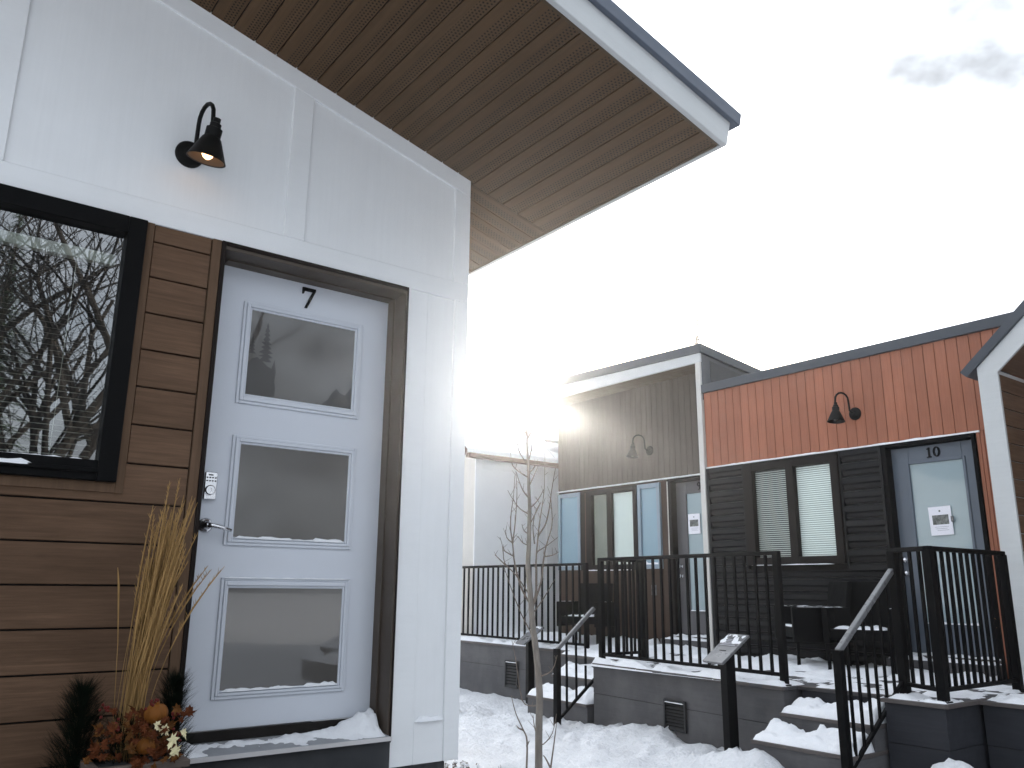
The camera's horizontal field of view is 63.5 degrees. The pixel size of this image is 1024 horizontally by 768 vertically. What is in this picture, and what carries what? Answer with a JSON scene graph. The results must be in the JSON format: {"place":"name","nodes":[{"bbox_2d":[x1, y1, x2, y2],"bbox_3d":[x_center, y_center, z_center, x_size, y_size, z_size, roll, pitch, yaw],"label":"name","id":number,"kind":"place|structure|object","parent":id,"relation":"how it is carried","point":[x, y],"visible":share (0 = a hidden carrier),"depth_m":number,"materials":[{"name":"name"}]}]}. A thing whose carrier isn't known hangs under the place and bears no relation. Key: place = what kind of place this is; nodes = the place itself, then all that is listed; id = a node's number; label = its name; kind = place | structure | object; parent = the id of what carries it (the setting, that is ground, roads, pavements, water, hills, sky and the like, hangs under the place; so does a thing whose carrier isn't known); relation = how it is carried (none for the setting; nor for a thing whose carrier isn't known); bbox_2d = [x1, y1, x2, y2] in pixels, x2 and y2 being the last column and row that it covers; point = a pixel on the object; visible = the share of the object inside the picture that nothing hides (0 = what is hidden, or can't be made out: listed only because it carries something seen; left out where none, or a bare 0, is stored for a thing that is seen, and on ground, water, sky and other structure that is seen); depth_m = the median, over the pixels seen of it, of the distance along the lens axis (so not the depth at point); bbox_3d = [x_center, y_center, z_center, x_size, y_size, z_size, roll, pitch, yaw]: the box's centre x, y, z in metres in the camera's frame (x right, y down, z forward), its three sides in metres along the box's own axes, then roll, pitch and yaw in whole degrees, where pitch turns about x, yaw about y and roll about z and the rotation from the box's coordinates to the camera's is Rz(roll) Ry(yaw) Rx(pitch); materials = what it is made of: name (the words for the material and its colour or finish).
{"place":"outdoors","nodes":[
{"label":"outdoors","id":0,"kind":"place"},
{"bbox_2d":[0,0,740,767],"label":"house","id":1,"kind":"structure","parent":0,"point":[256,346],"depth_m":3.80,"materials":[{"name":"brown wood"}]},
{"bbox_2d":[0,183,147,482],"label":"window","id":2,"kind":"structure","parent":1,"relation":"in","point":[56,287],"depth_m":3.96,"materials":[{"name":"black paint"}]},
{"bbox_2d":[35,480,224,767],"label":"planter","id":3,"kind":"object","parent":1,"relation":"on","point":[133,734],"visible":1,"depth_m":2.89,"materials":[{"name":"brown plant"}]},
{"bbox_2d":[175,101,225,167],"bbox_3d":[-1.345,-1.093,3.622,0.176,0.317,0.242,11,-17,-36],"label":"wall lamp","id":4,"kind":"object","parent":1,"relation":"attached to","point":[206,148],"visible":1,"depth_m":3.59,"materials":[{"name":"black metal"}]},
{"bbox_2d":[179,265,387,743],"bbox_3d":[-0.998,0.517,3.845,0.876,2.077,0.103,11,-17,-36],"label":"door","id":5,"kind":"structure","parent":1,"relation":"in","point":[283,633],"depth_m":3.82,"materials":[{"name":"grey paint"}]},
{"bbox_2d":[461,400,558,638],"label":"house","id":6,"kind":"structure","parent":0,"point":[494,433],"depth_m":13.86,"materials":[{"name":"white paint"}]},
{"bbox_2d":[693,314,700,344],"bbox_3d":[5.785,2.638,25.137,0.405,9.982,0.362,-5,-15,21],"label":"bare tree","id":7,"kind":"object","parent":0,"point":[696,340],"visible":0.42,"depth_m":26.12,"materials":[{"name":"white plant"}]},
{"bbox_2d":[444,688,972,767],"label":"snow ground","id":8,"kind":"structure","parent":0,"point":[491,735],"depth_m":7.38,"materials":[{"name":"white snow"}]},
{"bbox_2d":[444,761,479,767],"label":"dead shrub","id":9,"kind":"object","parent":8,"relation":"on","point":[463,764],"visible":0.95,"depth_m":5.77,"materials":[{"name":"white plant"}]},
{"bbox_2d":[511,695,528,767],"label":"bare shoot","id":10,"kind":"object","parent":8,"relation":"on","point":[527,741],"visible":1,"depth_m":6.37,"materials":[{"name":"grey plant"}]},
{"bbox_2d":[494,413,557,767],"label":"sapling","id":11,"kind":"object","parent":8,"relation":"on","point":[538,726],"visible":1,"depth_m":6.71,"materials":[{"name":"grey plant"}]},
{"bbox_2d":[515,626,543,703],"bbox_3d":[0.233,3.768,10.927,0.298,1.084,0.290,6,-15,-22],"label":"information stand","id":12,"kind":"object","parent":8,"relation":"on","point":[526,639],"visible":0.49,"depth_m":10.91,"materials":[{"name":"black paint"}]},
{"bbox_2d":[543,723,556,767],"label":"bare shoot","id":13,"kind":"object","parent":8,"relation":"on","point":[550,765],"visible":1,"depth_m":6.30,"materials":[{"name":"grey plant"}]},
{"bbox_2d":[460,630,659,700],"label":"porch deck","id":14,"kind":"structure","parent":8,"relation":"on","point":[482,665],"depth_m":11.85,"materials":[{"name":"grey concrete"}]},
{"bbox_2d":[504,660,517,688],"bbox_3d":[-0.011,4.026,11.474,0.027,0.360,0.290,11,-17,-36],"label":"foundation vent","id":15,"kind":"object","parent":14,"relation":"attached to","point":[511,677],"visible":0.95,"depth_m":11.48,"materials":[{"name":"grey metal"}]},
{"bbox_2d":[461,563,589,648],"bbox_3d":[-0.014,3.166,11.886,0.080,1.108,3.320,11,-17,-35],"label":"railing","id":16,"kind":"object","parent":14,"relation":"on","point":[585,587],"visible":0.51,"depth_m":11.68,"materials":[{"name":"black metal"}]},
{"bbox_2d":[556,583,614,643],"bbox_3d":[1.085,3.307,11.902,0.660,0.860,0.648,-8,-16,32],"label":"patio armchair","id":17,"kind":"object","parent":14,"relation":"on","point":[593,599],"visible":0.59,"depth_m":11.88,"materials":[{"name":"black paint"}]},
{"bbox_2d":[526,661,593,723],"bbox_3d":[0.720,3.524,9.230,0.630,0.752,1.020,11,-17,-36],"label":"stair","id":18,"kind":"object","parent":8,"relation":"on","point":[582,709],"visible":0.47,"depth_m":9.13,"materials":[{"name":"grey"}]},
{"bbox_2d":[561,644,706,666],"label":"porch deck","id":19,"kind":"structure","parent":8,"relation":"on","point":[592,654],"depth_m":10.00,"materials":[{"name":"grey"}]},
{"bbox_2d":[537,343,761,650],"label":"house","id":20,"kind":"structure","parent":8,"relation":"on","point":[614,500],"depth_m":12.00,"materials":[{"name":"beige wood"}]},
{"bbox_2d":[580,485,638,570],"bbox_3d":[1.455,2.183,12.422,0.094,1.210,1.230,11,-17,-36],"label":"window","id":21,"kind":"structure","parent":20,"relation":"in","point":[611,514],"depth_m":12.43,"materials":[{"name":"clear glass"}]},
{"bbox_2d":[626,434,652,458],"bbox_3d":[1.841,0.903,12.018,0.383,0.345,0.185,2,-14,-8],"label":"wall lamp","id":22,"kind":"object","parent":20,"relation":"attached to","point":[632,453],"visible":1,"depth_m":11.98,"materials":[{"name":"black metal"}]},
{"bbox_2d":[676,480,705,634],"bbox_3d":[2.545,2.299,11.038,0.115,2.037,0.870,11,-17,-36],"label":"door","id":23,"kind":"structure","parent":20,"relation":"in","point":[688,494],"depth_m":11.24,"materials":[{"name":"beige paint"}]},
{"bbox_2d":[688,513,700,533],"bbox_3d":[2.477,1.901,11.249,0.004,0.270,0.205,11,-17,-36],"label":"paper notice","id":24,"kind":"object","parent":20,"relation":"attached to","point":[693,523],"visible":1,"depth_m":11.25,"materials":[{"name":"white paper"}]},
{"bbox_2d":[702,634,749,750],"bbox_3d":[1.798,2.634,6.863,0.298,1.064,0.270,6,-15,-22],"label":"information stand","id":25,"kind":"object","parent":8,"relation":"on","point":[725,649],"visible":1,"depth_m":6.86,"materials":[{"name":"black paint"}]},
{"bbox_2d":[580,653,891,750],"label":"porch deck","id":26,"kind":"structure","parent":8,"relation":"on","point":[627,691],"depth_m":7.69,"materials":[{"name":"grey concrete"}]},
{"bbox_2d":[553,607,595,724],"bbox_3d":[0.659,3.029,8.665,0.496,1.341,0.069,7,-15,-25],"label":"handrail","id":27,"kind":"object","parent":26,"relation":"attached to","point":[559,716],"visible":0.92,"depth_m":8.61,"materials":[{"name":"black metal"}]},
{"bbox_2d":[663,698,686,733],"bbox_3d":[1.501,3.059,7.627,0.027,0.270,0.290,9,-16,-31],"label":"foundation vent","id":28,"kind":"object","parent":26,"relation":"attached to","point":[675,715],"visible":0.99,"depth_m":7.62,"materials":[{"name":"grey metal"}]},
{"bbox_2d":[597,551,791,685],"bbox_3d":[1.848,2.233,8.083,0.703,1.088,2.534,9,-16,-31],"label":"railing","id":29,"kind":"object","parent":26,"relation":"on","point":[642,652],"visible":0.91,"depth_m":7.91,"materials":[{"name":"black metal"}]},
{"bbox_2d":[773,581,852,665],"bbox_3d":[3.134,2.481,8.567,0.648,0.860,0.660,0,-14,1],"label":"patio armchair","id":30,"kind":"object","parent":26,"relation":"on","point":[803,623],"visible":0.78,"depth_m":8.28,"materials":[{"name":"black paint"}]},
{"bbox_2d":[821,581,908,673],"bbox_3d":[3.504,2.384,8.161,0.660,0.860,0.648,-10,-18,37],"label":"patio armchair","id":31,"kind":"object","parent":26,"relation":"on","point":[861,591],"visible":0.42,"depth_m":8.20,"materials":[{"name":"black paint"}]},
{"bbox_2d":[751,696,890,767],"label":"stair","id":32,"kind":"object","parent":8,"relation":"on","point":[803,733],"visible":0.77,"depth_m":6.13,"materials":[{"name":"grey"}]},
{"bbox_2d":[832,568,903,767],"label":"handrail","id":33,"kind":"object","parent":32,"relation":"attached to","point":[845,742],"visible":1,"depth_m":5.95,"materials":[{"name":"black metal"}]},
{"bbox_2d":[701,312,1023,679],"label":"house","id":34,"kind":"structure","parent":8,"relation":"on","point":[806,489],"depth_m":8.96,"materials":[{"name":"orange wood"}]},
{"bbox_2d":[742,452,846,565],"bbox_3d":[3.215,1.457,9.459,0.126,1.198,1.255,11,-17,-36],"label":"window","id":35,"kind":"structure","parent":34,"relation":"in","point":[838,556],"depth_m":9.37,"materials":[{"name":"clear glass"}]},
{"bbox_2d":[827,392,860,423],"bbox_3d":[3.598,0.255,9.034,0.354,0.345,0.186,4,-14,-15],"label":"wall lamp","id":36,"kind":"object","parent":34,"relation":"attached to","point":[835,416],"visible":1,"depth_m":9.00,"materials":[{"name":"black metal"}]},
{"bbox_2d":[928,505,953,535],"bbox_3d":[4.260,1.355,8.204,0.020,0.282,0.244,11,-19,-36],"label":"paper notice","id":37,"kind":"object","parent":34,"relation":"attached to","point":[941,518],"visible":1,"depth_m":8.21,"materials":[{"name":"white paper"}]},
{"bbox_2d":[891,440,994,656],"bbox_3d":[4.245,1.604,8.159,0.115,2.037,0.860,11,-17,-36],"label":"door","id":38,"kind":"structure","parent":34,"relation":"in","point":[943,474],"depth_m":8.25,"materials":[{"name":"grey paint"}]},
{"bbox_2d":[798,668,1023,767],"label":"porch deck","id":39,"kind":"structure","parent":8,"relation":"on","point":[926,729],"depth_m":5.91,"materials":[{"name":"grey concrete"}]},
{"bbox_2d":[886,546,1023,703],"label":"railing","id":40,"kind":"object","parent":39,"relation":"on","point":[943,688],"visible":0.92,"depth_m":6.25,"materials":[{"name":"black metal"}]},
{"bbox_2d":[960,300,1023,681],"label":"house","id":41,"kind":"structure","parent":8,"relation":"on","point":[996,360],"depth_m":7.28,"materials":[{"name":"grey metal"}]},
{"bbox_2d":[979,693,1023,767],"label":"porch deck","id":42,"kind":"structure","parent":8,"relation":"on","point":[1004,719],"depth_m":5.85,"materials":[{"name":"grey concrete"}]},
{"bbox_2d":[466,0,1023,415],"label":"sky","id":43,"kind":"structure","parent":0,"point":[868,188],"materials":[{"name":"white"}]}
]}

